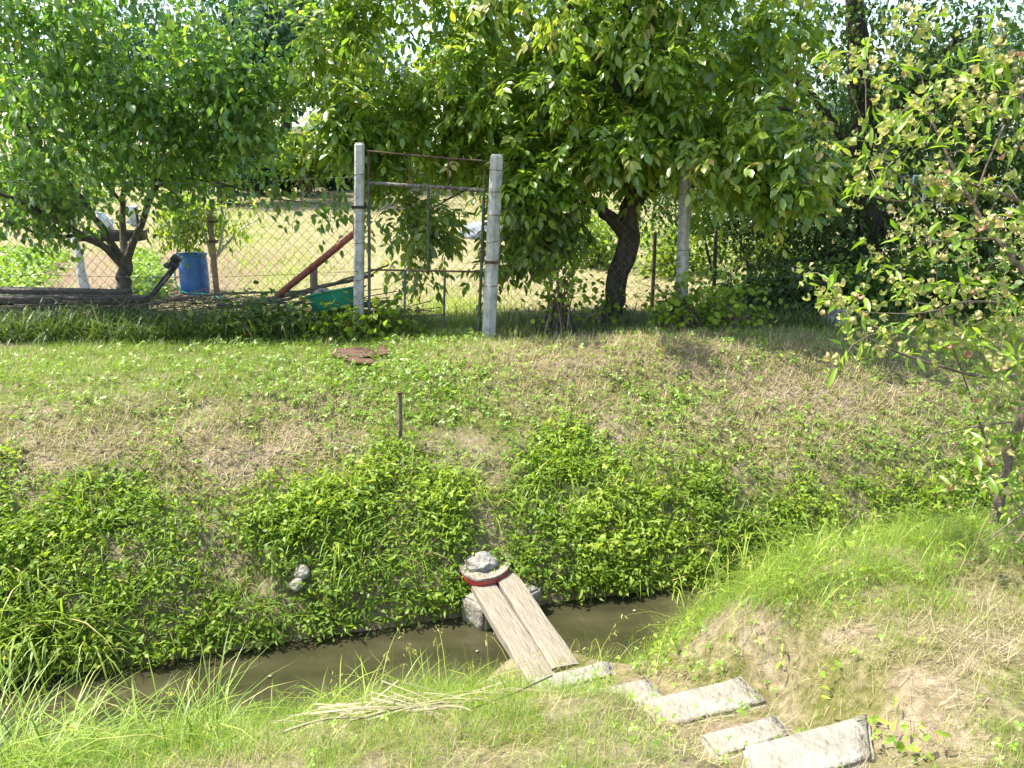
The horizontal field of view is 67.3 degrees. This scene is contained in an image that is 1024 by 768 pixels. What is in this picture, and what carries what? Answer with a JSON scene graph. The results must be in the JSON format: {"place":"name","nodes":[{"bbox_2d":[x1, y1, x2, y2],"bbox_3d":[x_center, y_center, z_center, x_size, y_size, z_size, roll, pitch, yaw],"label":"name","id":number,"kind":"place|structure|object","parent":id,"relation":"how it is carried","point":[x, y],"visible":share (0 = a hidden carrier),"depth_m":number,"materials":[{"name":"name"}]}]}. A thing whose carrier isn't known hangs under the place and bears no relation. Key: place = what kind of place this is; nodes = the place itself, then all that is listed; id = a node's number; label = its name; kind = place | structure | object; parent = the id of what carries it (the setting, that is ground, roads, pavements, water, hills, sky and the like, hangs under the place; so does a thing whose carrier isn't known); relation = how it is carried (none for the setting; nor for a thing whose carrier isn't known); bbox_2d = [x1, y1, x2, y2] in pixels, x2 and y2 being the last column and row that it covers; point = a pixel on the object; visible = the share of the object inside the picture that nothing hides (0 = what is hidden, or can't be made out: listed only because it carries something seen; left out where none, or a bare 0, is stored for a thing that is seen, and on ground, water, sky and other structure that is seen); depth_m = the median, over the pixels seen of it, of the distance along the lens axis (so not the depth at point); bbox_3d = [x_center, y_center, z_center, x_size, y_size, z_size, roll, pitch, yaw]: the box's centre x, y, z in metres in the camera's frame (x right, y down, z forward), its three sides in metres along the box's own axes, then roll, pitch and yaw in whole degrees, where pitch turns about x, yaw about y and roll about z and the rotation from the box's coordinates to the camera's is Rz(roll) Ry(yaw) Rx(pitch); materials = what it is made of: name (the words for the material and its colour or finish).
{"place":"outdoors","nodes":[
{"label":"outdoors","id":0,"kind":"place"},
{"bbox_2d":[0,570,778,752],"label":"stream water","id":1,"kind":"structure","parent":0,"point":[570,621],"depth_m":4.55,"materials":[{"name":"liquid"}]},
{"bbox_2d":[0,181,1023,767],"bbox_3d":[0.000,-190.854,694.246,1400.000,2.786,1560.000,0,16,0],"label":"ground","id":2,"kind":"structure","parent":0,"point":[796,685],"depth_m":5.43,"materials":[{"name":"plant"}]},
{"bbox_2d":[0,101,138,287],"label":"whitewashed tree","id":3,"kind":"object","parent":2,"relation":"on","point":[81,279],"visible":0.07,"depth_m":11.36,"materials":[{"name":"green plant"}]},
{"bbox_2d":[0,0,154,159],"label":"tree","id":4,"kind":"object","parent":2,"relation":"on","point":[26,31],"visible":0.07,"depth_m":36.50,"materials":[{"name":"green plant"}]},
{"bbox_2d":[0,242,181,300],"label":"vegetable rows","id":5,"kind":"object","parent":2,"relation":"on","point":[135,274],"visible":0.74,"depth_m":12.90,"materials":[{"name":"green plant"}]},
{"bbox_2d":[24,0,222,126],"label":"tree","id":6,"kind":"object","parent":2,"relation":"on","point":[147,24],"visible":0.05,"depth_m":33.94,"materials":[{"name":"green plant"}]},
{"bbox_2d":[149,254,181,298],"bbox_3d":[-4.302,-1.327,9.495,0.480,0.541,0.171,-14,21,-41],"label":"folded stand","id":7,"kind":"object","parent":2,"relation":"on","point":[171,266],"visible":0.81,"depth_m":9.49,"materials":[{"name":"black plastic"}]},
{"bbox_2d":[177,252,209,295],"bbox_3d":[-4.539,-1.576,10.978,0.410,0.575,0.410,0,16,0],"label":"blue barrel","id":8,"kind":"object","parent":2,"relation":"on","point":[195,272],"visible":0.84,"depth_m":10.83,"materials":[{"name":"plastic"}]},
{"bbox_2d":[0,0,387,294],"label":"apricot tree","id":9,"kind":"object","parent":2,"relation":"on","point":[220,102],"visible":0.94,"depth_m":7.95,"materials":[{"name":"green plant"}]},
{"bbox_2d":[77,207,147,241],"bbox_3d":[-5.417,-2.162,10.401,0.800,0.448,0.320,0,16,0],"label":"black trough","id":10,"kind":"object","parent":9,"relation":"hanging from","point":[117,236],"visible":0.34,"depth_m":10.31,"materials":[{"name":"plastic"}]},
{"bbox_2d":[95,211,114,229],"bbox_3d":[-5.578,-2.244,10.535,0.266,0.301,0.133,0,16,0],"label":"plastic sheet","id":11,"kind":"object","parent":10,"relation":"hanging from","point":[108,218],"visible":0.55,"depth_m":10.54,"materials":[{"name":"plastic"}]},
{"bbox_2d":[126,205,138,226],"bbox_3d":[-5.186,-2.284,10.524,0.207,0.317,0.134,0,16,0],"label":"plastic sheet","id":12,"kind":"object","parent":10,"relation":"hanging from","point":[131,219],"visible":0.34,"depth_m":10.52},
{"bbox_2d":[138,189,268,296],"bbox_3d":[-4.300,-2.017,10.861,1.981,1.613,1.246,0,16,0],"label":"peach sapling","id":13,"kind":"object","parent":2,"relation":"on","point":[194,228],"visible":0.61,"depth_m":10.65,"materials":[{"name":"green plant"}]},
{"bbox_2d":[206,204,219,299],"bbox_3d":[-4.117,-1.822,10.681,0.150,1.314,0.118,-5,16,-17],"label":"tree stake","id":14,"kind":"object","parent":2,"relation":"on","point":[211,221],"visible":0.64,"depth_m":10.65,"materials":[{"name":"brown wood"}]},
{"bbox_2d":[0,294,438,348],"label":"grass strip","id":15,"kind":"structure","parent":2,"relation":"on","point":[17,329],"depth_m":7.73,"materials":[{"name":"plant"}]},
{"bbox_2d":[0,276,448,328],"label":"brushwood","id":16,"kind":"object","parent":2,"relation":"on","point":[224,304],"visible":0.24,"depth_m":8.34,"materials":[{"name":"brown wood"}]},
{"bbox_2d":[137,290,306,305],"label":"cut branch","id":17,"kind":"object","parent":16,"relation":"on","point":[183,298],"visible":0.5,"depth_m":8.54,"materials":[{"name":"brown wood"}]},
{"bbox_2d":[218,264,388,306],"bbox_3d":[-2.342,-1.115,8.686,1.955,0.507,0.181,0,16,0],"label":"cut branch","id":18,"kind":"object","parent":16,"relation":"on","point":[333,283],"visible":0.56,"depth_m":8.74,"materials":[{"name":"brown wood"}]},
{"bbox_2d":[244,274,373,302],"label":"cut branch","id":19,"kind":"object","parent":16,"relation":"on","point":[343,282],"visible":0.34,"depth_m":8.81,"materials":[{"name":"brown wood"}]},
{"bbox_2d":[304,285,366,313],"bbox_3d":[-1.901,-0.911,8.294,0.674,0.336,0.544,0,16,0],"label":"green tub","id":20,"kind":"object","parent":16,"relation":"on","point":[340,299],"visible":0.54,"depth_m":8.07,"materials":[{"name":"plastic"}]},
{"bbox_2d":[198,0,321,138],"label":"tree","id":21,"kind":"object","parent":2,"relation":"on","point":[260,22],"visible":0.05,"depth_m":32.30,"materials":[{"name":"green plant"}]},
{"bbox_2d":[208,126,330,194],"bbox_3d":[-9.763,-8.644,29.758,5.490,3.444,3.890,0,16,0],"label":"dark bush","id":22,"kind":"object","parent":2,"relation":"on","point":[267,180],"visible":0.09,"depth_m":29.52,"materials":[{"name":"plant"}]},
{"bbox_2d":[143,0,397,205],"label":"tree","id":23,"kind":"object","parent":2,"relation":"on","point":[284,37],"visible":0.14,"depth_m":24.56,"materials":[{"name":"green plant"}]},
{"bbox_2d":[187,280,355,342],"bbox_3d":[-2.472,-0.611,7.845,1.877,0.943,0.927,0,16,0],"label":"fence weed","id":24,"kind":"object","parent":2,"relation":"on","point":[281,315],"visible":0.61,"depth_m":7.74,"materials":[{"name":"green plant"}]},
{"bbox_2d":[263,141,294,193],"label":"round bush","id":25,"kind":"object","parent":2,"relation":"on","point":[285,188],"visible":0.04,"depth_m":30.34,"materials":[{"name":"green plant"}]},
{"bbox_2d":[289,578,304,591],"bbox_3d":[-1.357,1.255,4.840,0.092,0.071,0.097,0,16,0],"label":"stone","id":26,"kind":"object","parent":2,"relation":"on","point":[293,587],"visible":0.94,"depth_m":4.81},
{"bbox_2d":[294,564,310,579],"bbox_3d":[-1.329,1.185,4.880,0.104,0.078,0.107,0,16,0],"label":"stone","id":27,"kind":"object","parent":2,"relation":"on","point":[303,572],"visible":0.98,"depth_m":4.85,"materials":[{"name":"stone"}]},
{"bbox_2d":[275,125,336,196],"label":"round bush","id":28,"kind":"object","parent":2,"relation":"on","point":[313,172],"visible":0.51,"depth_m":28.54,"materials":[{"name":"green plant"}]},
{"bbox_2d":[309,264,317,293],"bbox_3d":[-2.293,-1.181,8.909,0.098,0.416,0.090,-6,17,-22],"label":"wood stub","id":29,"kind":"object","parent":2,"relation":"on","point":[313,280],"visible":0.39,"depth_m":8.87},
{"bbox_2d":[297,121,353,190],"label":"dark bush","id":30,"kind":"object","parent":2,"relation":"on","point":[333,184],"visible":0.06,"depth_m":31.55,"materials":[{"name":"plant"}]},
{"bbox_2d":[284,716,370,733],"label":"reed stalk","id":31,"kind":"object","parent":2,"relation":"on","point":[300,725],"visible":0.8,"depth_m":2.64,"materials":[{"name":"plant"}]},
{"bbox_2d":[249,0,429,188],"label":"tree","id":32,"kind":"object","parent":2,"relation":"on","point":[372,79],"visible":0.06,"depth_m":29.94,"materials":[{"name":"green plant"}]},
{"bbox_2d":[293,291,401,341],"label":"fence weed","id":33,"kind":"object","parent":2,"relation":"on","point":[347,312],"visible":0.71,"depth_m":7.73,"materials":[{"name":"green plant"}]},
{"bbox_2d":[330,347,374,357],"bbox_3d":[-1.459,-0.288,7.043,0.505,0.044,0.358,11,19,33],"label":"mat scrap","id":34,"kind":"object","parent":2,"relation":"on","point":[353,351],"visible":0.85,"depth_m":7.06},
{"bbox_2d":[351,143,366,328],"bbox_3d":[-1.559,-1.159,7.813,0.246,2.465,0.146,0,16,0],"label":"concrete post","id":35,"kind":"object","parent":2,"relation":"on","point":[358,206],"visible":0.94,"depth_m":7.67,"materials":[{"name":"concrete"}]},
{"bbox_2d":[0,177,358,323],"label":"wire fence","id":36,"kind":"object","parent":35,"relation":"attached to","point":[109,276],"visible":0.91,"depth_m":7.75,"materials":[{"name":"metal"}]},
{"bbox_2d":[364,150,485,334],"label":"metal gate","id":37,"kind":"structure","parent":35,"relation":"attached to","point":[456,189],"depth_m":7.72,"materials":[{"name":"metal"}]},
{"bbox_2d":[344,357,376,363],"bbox_3d":[-1.341,-0.207,6.772,0.322,0.038,0.118,4,16,15],"label":"mat scrap","id":38,"kind":"object","parent":2,"relation":"on","point":[361,360],"visible":0.95,"depth_m":6.75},
{"bbox_2d":[377,345,387,354],"bbox_3d":[-1.202,-0.313,7.141,0.100,0.032,0.388,-4,16,-15],"label":"mat scrap","id":39,"kind":"object","parent":2,"relation":"on","point":[384,351],"visible":0.94,"depth_m":7.10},
{"bbox_2d":[348,295,438,338],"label":"fence weed","id":40,"kind":"object","parent":2,"relation":"on","point":[390,311],"visible":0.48,"depth_m":8.00,"materials":[{"name":"green plant"}]},
{"bbox_2d":[397,391,402,447],"bbox_3d":[-0.826,0.333,5.690,0.059,0.573,0.044,0,16,0],"label":"stake","id":41,"kind":"object","parent":2,"relation":"on","point":[400,418],"visible":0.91,"depth_m":5.65,"materials":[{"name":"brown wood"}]},
{"bbox_2d":[0,430,814,707],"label":"bank grass tufts","id":42,"kind":"object","parent":2,"relation":"on","point":[5,646],"visible":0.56,"depth_m":4.87,"materials":[{"name":"plant"}]},
{"bbox_2d":[265,669,555,731],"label":"reed litter","id":43,"kind":"object","parent":2,"relation":"on","point":[368,705],"visible":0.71,"depth_m":2.84,"materials":[{"name":"plant"}]},
{"bbox_2d":[351,699,479,721],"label":"reed stalk","id":44,"kind":"object","parent":2,"relation":"on","point":[378,713],"visible":0.59,"depth_m":2.74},
{"bbox_2d":[406,705,471,712],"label":"reed stalk","id":45,"kind":"object","parent":2,"relation":"on","point":[438,707],"visible":0.84,"depth_m":2.68,"materials":[{"name":"plant"}]},
{"bbox_2d":[459,221,503,240],"bbox_3d":[-0.582,-3.680,18.494,1.445,0.490,1.103,0,16,0],"label":"rubbish heap","id":46,"kind":"object","parent":2,"relation":"on","point":[475,227],"visible":0.21,"depth_m":18.13,"materials":[{"name":"plastic"}]},
{"bbox_2d":[342,3,632,140],"bbox_3d":[-1.262,-15.008,37.003,15.271,10.970,7.484,0,16,0],"label":"tree","id":47,"kind":"object","parent":2,"relation":"on","point":[421,45],"visible":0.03,"depth_m":36.26,"materials":[{"name":"green plant"}]},
{"bbox_2d":[482,154,502,338],"bbox_3d":[-0.209,-1.102,7.745,0.250,2.323,0.168,0,16,0],"label":"concrete post","id":48,"kind":"object","parent":2,"relation":"on","point":[492,261],"visible":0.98,"depth_m":7.64,"materials":[{"name":"concrete"}]},
{"bbox_2d":[461,579,540,630],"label":"concrete beam","id":49,"kind":"structure","parent":2,"relation":"on","point":[475,617],"depth_m":4.90,"materials":[{"name":"concrete"}]},
{"bbox_2d":[467,580,554,683],"bbox_3d":[-0.052,1.383,4.529,0.160,0.049,1.417,-5,11,-16],"label":"bridge plank","id":50,"kind":"object","parent":2,"relation":"on","point":[511,632],"visible":0.75,"depth_m":4.34,"materials":[{"name":"wood"}]},
{"bbox_2d":[459,552,509,585],"bbox_3d":[-0.182,1.212,5.136,0.335,0.071,0.481,0,16,0],"label":"red tray","id":51,"kind":"object","parent":50,"relation":"on","point":[487,577],"visible":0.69,"depth_m":4.97,"materials":[{"name":"plastic"}]},
{"bbox_2d":[464,551,497,572],"bbox_3d":[-0.204,1.168,5.085,0.223,0.102,0.204,-11,19,-36],"label":"stone","id":52,"kind":"object","parent":51,"relation":"on","point":[482,561],"visible":0.98,"depth_m":5.03,"materials":[{"name":"stone"}]},
{"bbox_2d":[0,310,1023,639],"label":"dry grass","id":53,"kind":"structure","parent":2,"relation":"on","point":[684,336],"depth_m":6.40,"materials":[{"name":"plant"}]},
{"bbox_2d":[0,310,1023,613],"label":"grass","id":54,"kind":"structure","parent":2,"relation":"on","point":[166,346],"depth_m":6.41,"materials":[{"name":"plant"}]},
{"bbox_2d":[0,310,1023,531],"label":"clover","id":55,"kind":"object","parent":2,"relation":"on","point":[427,377],"visible":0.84,"depth_m":6.42,"materials":[{"name":"green plant"}]},
{"bbox_2d":[0,474,1023,767],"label":"long bank grass","id":56,"kind":"structure","parent":2,"relation":"on","point":[62,736],"depth_m":3.02,"materials":[{"name":"plant"}]},
{"bbox_2d":[0,399,1023,686],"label":"bank grass","id":57,"kind":"structure","parent":2,"relation":"on","point":[96,495],"depth_m":5.17,"materials":[{"name":"plant"}]},
{"bbox_2d":[0,187,1023,326],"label":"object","id":58,"kind":"object","parent":2,"relation":"on","point":[590,307],"visible":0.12,"depth_m":12.23,"materials":[{"name":"plant"}]},
{"bbox_2d":[0,142,1023,186],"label":"hedge","id":59,"kind":"object","parent":2,"relation":"on","point":[414,164],"visible":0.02,"depth_m":35.23,"materials":[{"name":"green plant"}]},
{"bbox_2d":[0,404,1023,688],"bbox_3d":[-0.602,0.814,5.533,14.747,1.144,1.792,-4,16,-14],"label":"bank weeds","id":60,"kind":"object","parent":2,"relation":"on","point":[286,510],"visible":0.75,"depth_m":5.14,"materials":[{"name":"green plant"}]},
{"bbox_2d":[1,191,1023,325],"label":"field grass","id":61,"kind":"structure","parent":2,"relation":"on","point":[454,309],"depth_m":12.07,"materials":[{"name":"plant"}]},
{"bbox_2d":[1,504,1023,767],"bbox_3d":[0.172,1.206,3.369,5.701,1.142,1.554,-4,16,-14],"label":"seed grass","id":62,"kind":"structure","parent":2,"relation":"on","point":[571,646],"depth_m":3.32,"materials":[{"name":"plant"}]},
{"bbox_2d":[6,518,1023,767],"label":"dry grass","id":63,"kind":"structure","parent":2,"relation":"on","point":[922,618],"depth_m":2.73,"materials":[{"name":"plant"}]},
{"bbox_2d":[10,512,1023,767],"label":"weeds","id":64,"kind":"object","parent":2,"relation":"on","point":[744,706],"visible":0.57,"depth_m":3.17,"materials":[{"name":"green plant"}]},
{"bbox_2d":[497,568,578,671],"bbox_3d":[0.086,1.349,4.611,0.156,0.049,1.411,-4,10,-15],"label":"bridge plank","id":65,"kind":"object","parent":2,"relation":"on","point":[548,640],"visible":0.85,"depth_m":4.39,"materials":[{"name":"wood"}]},
{"bbox_2d":[509,238,605,336],"bbox_3d":[0.478,-0.938,8.052,0.906,1.165,0.805,14,21,41],"label":"fence vine","id":66,"kind":"object","parent":2,"relation":"on","point":[554,303],"visible":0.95,"depth_m":8.00,"materials":[{"name":"green plant"}]},
{"bbox_2d":[530,661,614,692],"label":"step slab","id":67,"kind":"structure","parent":2,"relation":"on","point":[607,665],"depth_m":3.79,"materials":[{"name":"concrete"}]},
{"bbox_2d":[269,0,902,320],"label":"walnut tree","id":68,"kind":"object","parent":2,"relation":"on","point":[647,134],"visible":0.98,"depth_m":7.74,"materials":[{"name":"green plant"}]},
{"bbox_2d":[567,204,640,270],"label":"garden bush","id":69,"kind":"object","parent":2,"relation":"on","point":[592,226],"visible":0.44,"depth_m":14.11,"materials":[{"name":"green plant"}]},
{"bbox_2d":[576,272,638,326],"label":"fence vine","id":70,"kind":"object","parent":2,"relation":"on","point":[605,311],"visible":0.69,"depth_m":8.45,"materials":[{"name":"green plant"}]},
{"bbox_2d":[589,679,664,703],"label":"step slab","id":71,"kind":"structure","parent":2,"relation":"on","point":[644,691],"depth_m":3.47,"materials":[{"name":"concrete"}]},
{"bbox_2d":[650,232,656,307],"bbox_3d":[1.818,-1.381,9.890,0.051,1.131,0.048,-6,17,-22],"label":"thin stake","id":72,"kind":"object","parent":2,"relation":"on","point":[653,261],"visible":0.78,"depth_m":9.83,"materials":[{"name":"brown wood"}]},
{"bbox_2d":[615,253,729,331],"bbox_3d":[1.741,-0.836,8.031,0.928,1.039,0.970,-15,21,-42],"label":"fence vine","id":73,"kind":"object","parent":2,"relation":"on","point":[684,314],"visible":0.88,"depth_m":7.98,"materials":[{"name":"green plant"}]},
{"bbox_2d":[613,207,745,278],"bbox_3d":[2.897,-2.391,13.369,2.442,1.618,1.804,0,16,0],"label":"garden bush","id":74,"kind":"object","parent":2,"relation":"on","point":[694,252],"visible":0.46,"depth_m":13.21,"materials":[{"name":"green plant"}]},
{"bbox_2d":[676,163,690,307],"bbox_3d":[1.792,-1.200,8.073,0.186,2.180,0.132,0,16,0],"label":"concrete post","id":75,"kind":"object","parent":2,"relation":"on","point":[683,237],"visible":0.62,"depth_m":7.93,"materials":[{"name":"concrete"}]},
{"bbox_2d":[497,204,682,331],"bbox_3d":[0.813,-1.186,7.918,1.986,1.302,0.026,-2,16,-6],"label":"wire fence","id":76,"kind":"object","parent":75,"relation":"attached to","point":[587,261],"visible":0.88,"depth_m":7.89,"materials":[{"name":"metal"}]},
{"bbox_2d":[693,198,862,324],"bbox_3d":[2.779,-1.271,8.121,1.854,1.333,0.032,-2,16,-7],"label":"wire fence","id":77,"kind":"object","parent":75,"relation":"attached to","point":[778,263],"visible":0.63,"depth_m":8.11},
{"bbox_2d":[555,0,811,192],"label":"tree","id":78,"kind":"object","parent":2,"relation":"on","point":[692,29],"depth_m":28.64,"materials":[{"name":"green plant"}]},
{"bbox_2d":[638,676,768,724],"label":"step slab","id":79,"kind":"structure","parent":2,"relation":"on","point":[716,695],"depth_m":3.15,"materials":[{"name":"concrete"}]},
{"bbox_2d":[712,230,717,295],"bbox_3d":[2.549,-1.328,9.698,0.080,1.197,0.052,0,16,0],"label":"thin stake","id":80,"kind":"object","parent":2,"relation":"on","point":[715,255],"visible":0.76,"depth_m":9.61,"materials":[{"name":"brown wood"}]},
{"bbox_2d":[689,263,788,332],"bbox_3d":[2.272,-0.778,7.963,1.096,0.910,0.778,0,16,0],"label":"fence vine","id":81,"kind":"object","parent":2,"relation":"on","point":[725,313],"visible":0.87,"depth_m":7.91,"materials":[{"name":"green plant"}]},
{"bbox_2d":[699,715,789,760],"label":"step slab","id":82,"kind":"structure","parent":2,"relation":"on","point":[755,731],"depth_m":2.76,"materials":[{"name":"concrete"}]},
{"bbox_2d":[591,170,917,301],"bbox_3d":[3.582,-1.950,10.634,4.948,3.010,3.255,0,16,0],"label":"hazel shrub","id":83,"kind":"object","parent":2,"relation":"on","point":[767,253],"visible":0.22,"depth_m":10.58,"materials":[{"name":"green plant"}]},
{"bbox_2d":[497,295,1018,336],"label":"shade grass","id":84,"kind":"structure","parent":2,"relation":"on","point":[903,316],"depth_m":8.44,"materials":[{"name":"plant"}]},
{"bbox_2d":[711,218,812,269],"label":"garden bush","id":85,"kind":"object","parent":2,"relation":"on","point":[744,242],"visible":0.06,"depth_m":14.26,"materials":[{"name":"green plant"}]},
{"bbox_2d":[591,510,978,760],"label":"leafy plants","id":86,"kind":"object","parent":2,"relation":"on","point":[901,745],"visible":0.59,"depth_m":3.36,"materials":[{"name":"green plant"}]},
{"bbox_2d":[694,252,905,315],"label":"ivy undergrowth","id":87,"kind":"object","parent":2,"relation":"on","point":[786,283],"visible":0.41,"depth_m":9.23,"materials":[{"name":"green plant"}]},
{"bbox_2d":[742,714,873,767],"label":"step slab","id":88,"kind":"structure","parent":2,"relation":"on","point":[827,746],"depth_m":2.46,"materials":[{"name":"concrete"}]},
{"bbox_2d":[691,10,941,199],"bbox_3d":[10.724,-8.577,28.057,11.592,8.703,7.250,-10,19,-33],"label":"tree","id":89,"kind":"object","parent":2,"relation":"on","point":[732,100],"depth_m":26.89,"materials":[{"name":"green plant"}]},
{"bbox_2d":[820,308,852,329],"bbox_3d":[3.558,-0.697,8.439,0.372,0.277,0.384,0,16,0],"label":"stone","id":90,"kind":"object","parent":2,"relation":"on","point":[833,315],"visible":0.23,"depth_m":8.34,"materials":[{"name":"stone"}]},
{"bbox_2d":[697,0,1023,276],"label":"plum tree","id":91,"kind":"object","parent":2,"relation":"on","point":[855,13],"visible":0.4,"depth_m":9.57,"materials":[{"name":"green plant"}]},
{"bbox_2d":[736,2,1023,200],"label":"tree","id":92,"kind":"object","parent":2,"relation":"on","point":[882,117],"visible":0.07,"depth_m":25.30,"materials":[{"name":"green plant"}]},
{"bbox_2d":[795,1,1023,543],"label":"peach tree","id":93,"kind":"object","parent":2,"relation":"on","point":[1000,490],"visible":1,"depth_m":3.32,"materials":[{"name":"green plant"}]},
{"bbox_2d":[816,237,1023,319],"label":"ivy undergrowth","id":94,"kind":"object","parent":2,"relation":"on","point":[948,272],"visible":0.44,"depth_m":8.82,"materials":[{"name":"green plant"}]},
{"bbox_2d":[853,0,1023,279],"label":"elder tree","id":95,"kind":"object","parent":2,"relation":"on","point":[985,250],"visible":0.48,"depth_m":9.35,"materials":[{"name":"green plant"}]},
{"bbox_2d":[890,175,1023,223],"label":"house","id":96,"kind":"structure","parent":2,"relation":"on","point":[922,199],"depth_m":24.61,"materials":[{"name":"grey glass"}]},
{"bbox_2d":[911,0,1023,159],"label":"tree","id":97,"kind":"object","parent":2,"relation":"on","point":[976,7],"visible":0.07,"depth_m":27.74,"materials":[{"name":"green plant"}]},
{"bbox_3d":[-5.491,-0.731,8.514,2.597,0.090,0.220,0,15,0],"label":"old board","id":98,"kind":"object","parent":2,"relation":"on","visible":0},
{"bbox_2d":[0,304,148,312],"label":"old board","id":99,"kind":"object","parent":98,"relation":"on","point":[31,307],"visible":0.15,"depth_m":8.43,"materials":[{"name":"wood"}]},
{"bbox_2d":[0,294,149,303],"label":"old board","id":100,"kind":"object","parent":99,"relation":"on","point":[24,300],"visible":0.75,"depth_m":8.46,"materials":[{"name":"wood"}]},
{"bbox_2d":[0,286,131,294],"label":"old board","id":101,"kind":"object","parent":100,"relation":"on","point":[52,290],"visible":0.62,"depth_m":8.69,"materials":[{"name":"wood"}]},
{"bbox_2d":[0,0,1023,170],"label":"sky","id":102,"kind":"structure","parent":0,"point":[1014,5],"materials":[{"name":"white"}]},
{"bbox_3d":[-1.604,-1.578,7.864,0.044,0.261,0.053,0,15,0],"label":"red bracket","id":103,"kind":"object","parent":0,"visible":0},
{"bbox_2d":[274,230,352,297],"bbox_3d":[-2.083,-1.260,8.154,1.057,0.768,0.087,5,16,18],"label":"red pole","id":104,"kind":"object","parent":103,"relation":"attached to","point":[317,263],"visible":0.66,"depth_m":8.14,"materials":[{"name":"paint"}]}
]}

